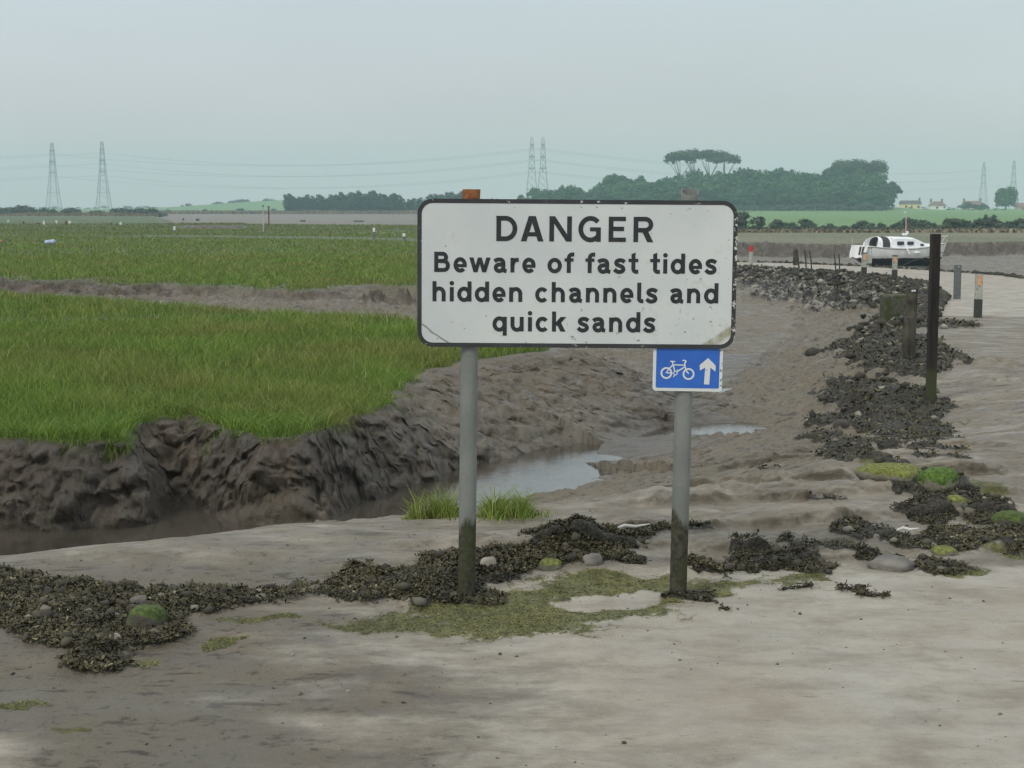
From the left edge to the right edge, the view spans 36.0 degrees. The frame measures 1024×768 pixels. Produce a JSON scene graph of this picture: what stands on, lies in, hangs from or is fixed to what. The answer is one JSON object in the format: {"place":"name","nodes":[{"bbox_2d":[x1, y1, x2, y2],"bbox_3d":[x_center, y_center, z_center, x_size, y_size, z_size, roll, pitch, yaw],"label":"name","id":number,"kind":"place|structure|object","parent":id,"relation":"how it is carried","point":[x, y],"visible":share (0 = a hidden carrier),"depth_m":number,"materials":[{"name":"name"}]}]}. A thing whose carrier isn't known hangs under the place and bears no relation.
{"place":"outdoors","nodes":[
{"label":"outdoors","id":0,"kind":"place"},
{"bbox_2d":[0,216,550,464],"bbox_3d":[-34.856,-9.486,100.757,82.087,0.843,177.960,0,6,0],"label":"grass","id":1,"kind":"structure","parent":0,"point":[51,387],"depth_m":20.55,"materials":[{"name":"plant"}]},
{"bbox_2d":[0,443,622,555],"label":"water","id":2,"kind":"structure","parent":0,"point":[551,468],"depth_m":13.55,"materials":[{"name":"liquid"}]},
{"bbox_2d":[0,215,1023,767],"bbox_3d":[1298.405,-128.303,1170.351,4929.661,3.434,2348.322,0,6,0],"label":"mudflat","id":3,"kind":"structure","parent":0,"point":[298,493],"depth_m":12.48,"materials":[{"name":"soil"}]},
{"bbox_2d":[14,205,36,212],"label":"shoreline bush","id":4,"kind":"object","parent":3,"relation":"on","point":[25,208],"visible":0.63,"depth_m":435.96,"materials":[{"name":"green plant"}]},
{"bbox_2d":[0,211,158,216],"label":"reeds","id":5,"kind":"object","parent":3,"relation":"on","point":[78,214],"visible":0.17,"depth_m":407.35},
{"bbox_2d":[130,595,146,603],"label":"stone","id":6,"kind":"object","parent":3,"relation":"on","point":[137,599],"visible":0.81,"depth_m":7.92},
{"bbox_2d":[126,604,168,627],"bbox_3d":[-1.764,1.147,7.604,0.173,0.150,0.192,1,6,9],"label":"mossy stone","id":7,"kind":"object","parent":3,"relation":"on","point":[146,615],"visible":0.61,"depth_m":7.53,"materials":[{"name":"stone"}]},
{"bbox_2d":[159,209,417,213],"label":"reeds","id":8,"kind":"object","parent":3,"relation":"on","point":[217,211],"visible":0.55,"depth_m":669.39,"materials":[{"name":"plant"}]},
{"bbox_2d":[394,482,488,520],"bbox_3d":[-0.461,0.793,10.405,0.694,0.303,0.874,0,6,0],"label":"grass tuft","id":9,"kind":"object","parent":3,"relation":"on","point":[441,509],"visible":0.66,"depth_m":10.35,"materials":[{"name":"plant"}]},
{"bbox_2d":[480,557,496,566],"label":"stone","id":10,"kind":"object","parent":3,"relation":"on","point":[487,561],"visible":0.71,"depth_m":8.62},
{"bbox_2d":[476,478,546,523],"bbox_3d":[-0.086,0.777,10.310,0.700,0.273,0.697,0,6,0],"label":"grass tuft","id":11,"kind":"object","parent":3,"relation":"on","point":[497,508],"visible":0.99,"depth_m":10.28,"materials":[{"name":"plant"}]},
{"bbox_2d":[0,319,1023,670],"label":"shingle","id":12,"kind":"object","parent":3,"relation":"on","point":[418,601],"visible":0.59,"depth_m":8.84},
{"bbox_2d":[10,510,1019,767],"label":"grit","id":13,"kind":"object","parent":3,"relation":"on","point":[516,656],"visible":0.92,"depth_m":7.07,"materials":[{"name":"gravel"}]},
{"bbox_2d":[582,553,602,565],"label":"stone","id":14,"kind":"object","parent":3,"relation":"on","point":[593,559],"visible":0.93,"depth_m":8.69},
{"bbox_2d":[630,422,772,438],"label":"water","id":15,"kind":"structure","parent":3,"relation":"on","point":[724,428],"depth_m":18.01,"materials":[{"name":"liquid"}]},
{"bbox_2d":[833,419,849,427],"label":"stone","id":16,"kind":"object","parent":3,"relation":"on","point":[843,423],"visible":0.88,"depth_m":16.19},
{"bbox_2d":[792,275,899,308],"bbox_3d":[14.958,-3.079,52.003,11.803,0.857,20.219,0,6,0],"label":"rubble","id":17,"kind":"object","parent":3,"relation":"on","point":[869,297],"visible":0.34,"depth_m":46.59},
{"bbox_2d":[861,252,866,275],"bbox_3d":[13.091,-4.333,58.528,0.181,1.111,0.184,0,6,0],"label":"marker post","id":18,"kind":"object","parent":3,"relation":"on","point":[864,264],"visible":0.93,"depth_m":58.44,"materials":[{"name":"white paint"}]},
{"bbox_2d":[867,247,871,265],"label":"marker post","id":19,"kind":"object","parent":3,"relation":"on","point":[869,255],"visible":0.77,"depth_m":93.56,"materials":[{"name":"white paint"}]},
{"bbox_2d":[737,260,1023,346],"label":"rubble","id":20,"kind":"object","parent":3,"relation":"on","point":[872,323],"visible":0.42,"depth_m":54.34,"materials":[{"name":"stone"}]},
{"bbox_2d":[854,462,922,481],"bbox_3d":[2.748,0.647,11.433,0.438,0.128,0.394,6,9,44],"label":"mossy stone","id":21,"kind":"object","parent":3,"relation":"on","point":[900,472],"visible":0.81,"depth_m":11.31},
{"bbox_2d":[879,294,905,320],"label":"concrete block","id":22,"kind":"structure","parent":3,"relation":"on","point":[892,305],"depth_m":34.64,"materials":[{"name":"concrete"}]},
{"bbox_2d":[891,255,897,279],"bbox_3d":[13.244,-3.935,54.472,0.168,1.042,0.172,0,6,0],"label":"marker post","id":23,"kind":"object","parent":3,"relation":"on","point":[894,266],"visible":0.93,"depth_m":54.39,"materials":[{"name":"white paint"}]},
{"bbox_2d":[849,212,948,266],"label":"sailing boat","id":24,"kind":"object","parent":3,"relation":"on","point":[905,249],"visible":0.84,"depth_m":103.86,"materials":[{"name":"paint"}]},
{"bbox_2d":[901,288,917,359],"bbox_3d":[5.649,-0.739,22.388,0.207,1.256,0.207,0,6,0],"label":"weathered post","id":25,"kind":"object","parent":3,"relation":"on","point":[908,347],"visible":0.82,"depth_m":22.31,"materials":[{"name":"wood"}]},
{"bbox_2d":[921,234,940,404],"bbox_3d":[4.764,-0.578,17.826,0.280,2.236,0.273,0,6,0],"label":"timber post","id":26,"kind":"object","parent":3,"relation":"on","point":[933,316],"visible":0.71,"depth_m":17.77,"materials":[{"name":"wood"}]},
{"bbox_2d":[917,467,958,492],"bbox_3d":[3.041,0.681,11.210,0.275,0.178,0.247,-5,8,-35],"label":"mossy stone","id":27,"kind":"object","parent":3,"relation":"on","point":[933,479],"visible":0.94,"depth_m":11.11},
{"bbox_2d":[930,545,958,556],"bbox_3d":[2.530,0.984,9.218,0.148,0.061,0.164,-1,6,-5],"label":"stone","id":28,"kind":"object","parent":3,"relation":"on","point":[941,550],"visible":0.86,"depth_m":9.16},
{"bbox_2d":[953,265,961,298],"bbox_3d":[11.646,-2.568,41.161,0.158,1.095,0.164,0,6,0],"label":"marker post","id":29,"kind":"object","parent":3,"relation":"on","point":[957,283],"visible":0.84,"depth_m":41.08,"materials":[{"name":"plastic"}]},
{"bbox_2d":[947,494,967,507],"bbox_3d":[2.939,0.788,10.451,0.160,0.107,0.144,-3,7,-23],"label":"mossy stone","id":30,"kind":"object","parent":3,"relation":"on","point":[957,501],"visible":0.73,"depth_m":10.39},
{"bbox_2d":[973,272,983,317],"bbox_3d":[9.648,-1.747,32.565,0.144,1.146,0.147,0,6,0],"label":"marker post","id":31,"kind":"object","parent":3,"relation":"on","point":[978,300],"visible":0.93,"depth_m":32.50,"materials":[{"name":"white paint"}]},
{"bbox_2d":[991,510,1023,525],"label":"mossy stone","id":32,"kind":"object","parent":3,"relation":"on","point":[1008,516],"visible":0.62,"depth_m":9.91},
{"bbox_2d":[0,262,1023,767],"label":"road","id":33,"kind":"structure","parent":0,"point":[730,694],"depth_m":6.89,"materials":[{"name":"concrete"}]},
{"bbox_2d":[0,260,1023,673],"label":"seaweed","id":34,"kind":"object","parent":33,"relation":"on","point":[500,552],"visible":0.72,"depth_m":8.64,"materials":[{"name":"plant"}]},
{"bbox_2d":[618,523,649,527],"bbox_3d":[0.720,0.855,9.471,0.222,0.031,0.030,-2,7,-14],"label":"driftwood","id":35,"kind":"object","parent":34,"relation":"on","point":[628,526],"visible":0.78,"depth_m":9.46,"materials":[{"name":"white wood"}]},
{"bbox_2d":[0,474,1023,709],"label":"algae","id":36,"kind":"object","parent":33,"relation":"on","point":[430,621],"visible":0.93,"depth_m":7.81,"materials":[{"name":"plant"}]},
{"bbox_2d":[538,557,561,570],"bbox_3d":[0.214,1.006,8.720,0.120,0.075,0.133,2,7,14],"label":"stone","id":37,"kind":"object","parent":33,"relation":"on","point":[550,564],"visible":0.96,"depth_m":8.67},
{"bbox_2d":[417,188,737,597],"bbox_3d":[0.327,0.131,8.059,1.611,2.251,0.121,0,6,0],"label":"danger sign","id":38,"kind":"object","parent":33,"relation":"on","point":[543,273],"visible":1,"depth_m":7.93,"materials":[{"name":"metal"}]},
{"bbox_2d":[652,348,722,391],"bbox_3d":[0.892,-0.086,8.038,0.356,0.240,0.110,0,6,0],"label":"cycle route sign","id":39,"kind":"object","parent":38,"relation":"attached to","point":[687,369],"visible":1,"depth_m":7.99,"materials":[{"name":"metal"}]},
{"bbox_2d":[867,554,913,572],"bbox_3d":[2.137,1.014,8.857,0.225,0.081,0.202,6,9,44],"label":"stone","id":40,"kind":"object","parent":33,"relation":"on","point":[891,563],"visible":0.96,"depth_m":8.79,"materials":[{"name":"stone"}]},
{"bbox_2d":[0,0,1023,208],"label":"sky","id":41,"kind":"structure","parent":0,"point":[935,88],"materials":[{"name":"grey"}]},
{"bbox_2d":[35,200,1023,243],"bbox_3d":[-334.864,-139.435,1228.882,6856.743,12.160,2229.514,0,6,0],"label":"fields","id":42,"kind":"structure","parent":0,"point":[839,218],"depth_m":377.09,"materials":[{"name":"plant"}]},
{"bbox_2d":[46,143,61,208],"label":"pylon","id":43,"kind":"object","parent":42,"relation":"on","point":[50,162],"visible":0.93,"depth_m":1464.97,"materials":[{"name":"metal"}]},
{"bbox_2d":[95,141,111,208],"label":"pylon","id":44,"kind":"object","parent":42,"relation":"on","point":[104,165],"visible":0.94,"depth_m":1425.23,"materials":[{"name":"metal"}]},
{"bbox_2d":[284,193,293,210],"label":"poplar","id":45,"kind":"object","parent":42,"relation":"on","point":[287,203],"visible":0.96,"depth_m":696.86,"materials":[{"name":"green plant"}]},
{"bbox_2d":[292,198,302,210],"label":"poplar","id":46,"kind":"object","parent":42,"relation":"on","point":[296,204],"visible":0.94,"depth_m":688.96,"materials":[{"name":"green plant"}]},
{"bbox_2d":[305,197,314,210],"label":"poplar","id":47,"kind":"object","parent":42,"relation":"on","point":[309,204],"visible":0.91,"depth_m":687.65,"materials":[{"name":"green plant"}]},
{"bbox_2d":[317,195,325,209],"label":"poplar","id":48,"kind":"object","parent":42,"relation":"on","point":[321,205],"visible":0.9,"depth_m":695.64,"materials":[{"name":"green plant"}]},
{"bbox_2d":[334,192,344,210],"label":"poplar","id":49,"kind":"object","parent":42,"relation":"on","point":[338,202],"visible":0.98,"depth_m":677.01,"materials":[{"name":"green plant"}]},
{"bbox_2d":[350,193,360,210],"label":"poplar","id":50,"kind":"object","parent":42,"relation":"on","point":[355,204],"visible":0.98,"depth_m":686.03,"materials":[{"name":"green plant"}]},
{"bbox_2d":[359,193,370,210],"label":"poplar","id":51,"kind":"object","parent":42,"relation":"on","point":[363,203],"visible":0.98,"depth_m":687.81,"materials":[{"name":"green plant"}]},
{"bbox_2d":[372,193,379,210],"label":"poplar","id":52,"kind":"object","parent":42,"relation":"on","point":[375,201],"visible":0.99,"depth_m":679.39,"materials":[{"name":"green plant"}]},
{"bbox_2d":[375,194,386,210],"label":"poplar","id":53,"kind":"object","parent":42,"relation":"on","point":[382,205],"visible":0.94,"depth_m":678.71,"materials":[{"name":"green plant"}]},
{"bbox_2d":[385,193,396,210],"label":"poplar","id":54,"kind":"object","parent":42,"relation":"on","point":[391,201],"visible":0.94,"depth_m":678.89,"materials":[{"name":"green plant"}]},
{"bbox_2d":[393,195,403,210],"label":"poplar","id":55,"kind":"object","parent":42,"relation":"on","point":[398,202],"visible":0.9,"depth_m":679.21,"materials":[{"name":"green plant"}]},
{"bbox_2d":[526,137,536,196],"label":"pylon","id":56,"kind":"object","parent":42,"relation":"on","point":[531,156],"visible":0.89,"depth_m":1384.78,"materials":[{"name":"metal"}]},
{"bbox_2d":[538,137,547,189],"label":"pylon","id":57,"kind":"object","parent":42,"relation":"on","point":[542,156],"visible":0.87,"depth_m":1374.91,"materials":[{"name":"metal"}]},
{"bbox_2d":[559,187,580,199],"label":"broadleaf tree","id":58,"kind":"object","parent":42,"relation":"on","point":[569,192],"visible":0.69,"depth_m":726.97,"materials":[{"name":"green plant"}]},
{"bbox_2d":[597,186,611,199],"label":"broadleaf tree","id":59,"kind":"object","parent":42,"relation":"on","point":[602,191],"visible":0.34,"depth_m":740.61,"materials":[{"name":"green plant"}]},
{"bbox_2d":[603,191,615,199],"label":"broadleaf tree","id":60,"kind":"object","parent":42,"relation":"on","point":[609,195],"visible":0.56,"depth_m":717.65,"materials":[{"name":"green plant"}]},
{"bbox_2d":[600,173,629,188],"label":"broadleaf tree","id":61,"kind":"object","parent":42,"relation":"on","point":[608,180],"visible":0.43,"depth_m":762.31,"materials":[{"name":"green plant"}]},
{"bbox_2d":[609,181,630,199],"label":"broadleaf tree","id":62,"kind":"object","parent":42,"relation":"on","point":[625,186],"visible":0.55,"depth_m":720.03,"materials":[{"name":"green plant"}]},
{"bbox_2d":[614,190,626,199],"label":"broadleaf tree","id":63,"kind":"object","parent":42,"relation":"on","point":[618,194],"visible":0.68,"depth_m":699.65,"materials":[{"name":"green plant"}]},
{"bbox_2d":[626,188,641,199],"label":"broadleaf tree","id":64,"kind":"object","parent":42,"relation":"on","point":[634,193],"visible":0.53,"depth_m":728.10,"materials":[{"name":"green plant"}]},
{"bbox_2d":[628,178,648,193],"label":"broadleaf tree","id":65,"kind":"object","parent":42,"relation":"on","point":[640,185],"visible":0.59,"depth_m":739.10,"materials":[{"name":"green plant"}]},
{"bbox_2d":[654,179,670,193],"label":"broadleaf tree","id":66,"kind":"object","parent":42,"relation":"on","point":[661,183],"visible":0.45,"depth_m":743.01,"materials":[{"name":"green plant"}]},
{"bbox_2d":[658,192,677,199],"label":"broadleaf tree","id":67,"kind":"object","parent":42,"relation":"on","point":[669,196],"visible":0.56,"depth_m":696.89,"materials":[{"name":"green plant"}]},
{"bbox_2d":[663,150,696,174],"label":"flat topped pine","id":68,"kind":"object","parent":42,"relation":"on","point":[674,157],"visible":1,"depth_m":779.84,"materials":[{"name":"green plant"}]},
{"bbox_2d":[677,148,703,170],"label":"flat topped pine","id":69,"kind":"object","parent":42,"relation":"on","point":[693,152],"visible":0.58,"depth_m":785.56,"materials":[{"name":"green plant"}]},
{"bbox_2d":[684,168,703,182],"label":"broadleaf tree","id":70,"kind":"object","parent":42,"relation":"on","point":[690,175],"visible":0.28,"depth_m":766.55,"materials":[{"name":"green plant"}]},
{"bbox_2d":[694,184,709,200],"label":"broadleaf tree","id":71,"kind":"object","parent":42,"relation":"on","point":[700,188],"visible":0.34,"depth_m":694.51,"materials":[{"name":"green plant"}]},
{"bbox_2d":[688,180,717,196],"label":"broadleaf tree","id":72,"kind":"object","parent":42,"relation":"on","point":[706,184],"visible":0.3,"depth_m":717.22,"materials":[{"name":"green plant"}]},
{"bbox_2d":[693,149,725,175],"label":"flat topped pine","id":73,"kind":"object","parent":42,"relation":"on","point":[706,154],"visible":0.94,"depth_m":779.01,"materials":[{"name":"green plant"}]},
{"bbox_2d":[702,187,716,200],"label":"broadleaf tree","id":74,"kind":"object","parent":42,"relation":"on","point":[711,194],"visible":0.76,"depth_m":697.74,"materials":[{"name":"green plant"}]},
{"bbox_2d":[708,175,724,183],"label":"broadleaf tree","id":75,"kind":"object","parent":42,"relation":"on","point":[716,180],"visible":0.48,"depth_m":747.84,"materials":[{"name":"green plant"}]},
{"bbox_2d":[713,183,727,198],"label":"broadleaf tree","id":76,"kind":"object","parent":42,"relation":"on","point":[720,187],"visible":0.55,"depth_m":723.67,"materials":[{"name":"green plant"}]},
{"bbox_2d":[706,151,741,173],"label":"flat topped pine","id":77,"kind":"object","parent":42,"relation":"on","point":[732,158],"visible":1,"depth_m":776.29,"materials":[{"name":"green plant"}]},
{"bbox_2d":[724,192,739,204],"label":"broadleaf tree","id":78,"kind":"object","parent":42,"relation":"on","point":[731,197],"visible":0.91,"depth_m":690.44,"materials":[{"name":"green plant"}]},
{"bbox_2d":[722,167,758,185],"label":"broadleaf tree","id":79,"kind":"object","parent":42,"relation":"on","point":[740,175],"visible":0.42,"depth_m":740.59,"materials":[{"name":"green plant"}]},
{"bbox_2d":[737,211,765,226],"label":"hedge bush","id":80,"kind":"object","parent":42,"relation":"on","point":[758,219],"visible":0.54,"depth_m":195.31,"materials":[{"name":"green plant"}]},
{"bbox_2d":[747,190,764,210],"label":"broadleaf tree","id":81,"kind":"object","parent":42,"relation":"on","point":[757,194],"visible":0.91,"depth_m":685.64,"materials":[{"name":"green plant"}]},
{"bbox_2d":[760,172,779,184],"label":"broadleaf tree","id":82,"kind":"object","parent":42,"relation":"on","point":[769,177],"visible":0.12,"depth_m":740.73,"materials":[{"name":"green plant"}]},
{"bbox_2d":[768,167,789,180],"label":"broadleaf tree","id":83,"kind":"object","parent":42,"relation":"on","point":[776,173],"visible":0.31,"depth_m":761.02,"materials":[{"name":"green plant"}]},
{"bbox_2d":[797,192,806,210],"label":"broadleaf tree","id":84,"kind":"object","parent":42,"relation":"on","point":[801,196],"visible":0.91,"depth_m":687.80,"materials":[{"name":"green plant"}]},
{"bbox_2d":[796,171,813,182],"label":"broadleaf tree","id":85,"kind":"object","parent":42,"relation":"on","point":[803,176],"visible":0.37,"depth_m":747.45,"materials":[{"name":"green plant"}]},
{"bbox_2d":[804,193,820,210],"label":"broadleaf tree","id":86,"kind":"object","parent":42,"relation":"on","point":[812,198],"visible":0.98,"depth_m":683.82,"materials":[{"name":"green plant"}]},
{"bbox_2d":[814,167,847,183],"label":"broadleaf tree","id":87,"kind":"object","parent":42,"relation":"on","point":[835,173],"visible":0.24,"depth_m":744.11,"materials":[{"name":"green plant"}]},
{"bbox_2d":[828,189,848,210],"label":"broadleaf tree","id":88,"kind":"object","parent":42,"relation":"on","point":[834,196],"visible":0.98,"depth_m":685.98,"materials":[{"name":"green plant"}]},
{"bbox_2d":[828,159,857,171],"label":"flat topped pine","id":89,"kind":"object","parent":42,"relation":"on","point":[845,165],"visible":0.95,"depth_m":749.72,"materials":[{"name":"green plant"}]},
{"bbox_2d":[843,159,878,204],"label":"flat topped pine","id":90,"kind":"object","parent":42,"relation":"on","point":[862,165],"visible":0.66,"depth_m":755.08,"materials":[{"name":"green plant"}]},
{"bbox_2d":[855,220,875,227],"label":"hedge bush","id":91,"kind":"object","parent":42,"relation":"on","point":[863,223],"visible":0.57,"depth_m":202.69,"materials":[{"name":"green plant"}]},
{"bbox_2d":[862,176,890,200],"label":"broadleaf tree","id":92,"kind":"object","parent":42,"relation":"on","point":[880,187],"visible":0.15,"depth_m":703.69,"materials":[{"name":"green plant"}]},
{"bbox_2d":[866,171,887,190],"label":"broadleaf tree","id":93,"kind":"object","parent":42,"relation":"on","point":[882,177],"visible":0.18,"depth_m":743.68,"materials":[{"name":"green plant"}]},
{"bbox_2d":[869,159,888,206],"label":"broadleaf tree","id":94,"kind":"object","parent":42,"relation":"on","point":[880,165],"visible":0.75,"depth_m":755.86,"materials":[{"name":"green plant"}]},
{"bbox_2d":[738,228,1023,232],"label":"reeds","id":95,"kind":"object","parent":42,"relation":"on","point":[928,230],"visible":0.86,"depth_m":181.60,"materials":[{"name":"plant"}]},
{"bbox_2d":[883,181,902,207],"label":"broadleaf tree","id":96,"kind":"object","parent":42,"relation":"on","point":[891,186],"visible":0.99,"depth_m":732.28,"materials":[{"name":"green plant"}]},
{"bbox_2d":[897,217,917,226],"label":"hedge bush","id":97,"kind":"object","parent":42,"relation":"on","point":[905,220],"visible":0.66,"depth_m":201.01,"materials":[{"name":"green plant"}]},
{"bbox_2d":[899,198,921,208],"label":"house","id":98,"kind":"structure","parent":42,"relation":"on","point":[914,204],"depth_m":844.71,"materials":[{"name":"paint"}]},
{"bbox_2d":[908,221,929,227],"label":"hedge bush","id":99,"kind":"object","parent":42,"relation":"on","point":[916,224],"visible":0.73,"depth_m":192.82,"materials":[{"name":"green plant"}]},
{"bbox_2d":[928,199,946,209],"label":"house","id":100,"kind":"structure","parent":42,"relation":"on","point":[940,205],"depth_m":845.12,"materials":[{"name":"paint"}]},
{"bbox_2d":[941,217,964,228],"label":"hedge bush","id":101,"kind":"object","parent":42,"relation":"on","point":[952,222],"visible":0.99,"depth_m":187.81,"materials":[{"name":"green plant"}]},
{"bbox_2d":[962,198,981,209],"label":"house","id":102,"kind":"structure","parent":42,"relation":"on","point":[979,202],"depth_m":866.82,"materials":[{"name":"brown tile"}]},
{"bbox_2d":[967,222,990,228],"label":"hedge bush","id":103,"kind":"object","parent":42,"relation":"on","point":[979,226],"visible":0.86,"depth_m":188.21,"materials":[{"name":"green plant"}]},
{"bbox_2d":[978,162,987,204],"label":"pylon","id":104,"kind":"object","parent":42,"relation":"on","point":[984,184],"visible":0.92,"depth_m":2031.62,"materials":[{"name":"metal"}]},
{"bbox_2d":[973,218,996,226],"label":"hedge bush","id":105,"kind":"object","parent":42,"relation":"on","point":[985,221],"visible":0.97,"depth_m":188.00,"materials":[{"name":"green plant"}]},
{"bbox_2d":[993,186,1018,209],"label":"broadleaf tree","id":106,"kind":"object","parent":42,"relation":"on","point":[1005,197],"visible":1,"depth_m":810.91,"materials":[{"name":"green plant"}]},
{"bbox_2d":[1009,218,1023,227],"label":"hedge bush","id":107,"kind":"object","parent":42,"relation":"on","point":[1020,221],"visible":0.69,"depth_m":191.13,"materials":[{"name":"green plant"}]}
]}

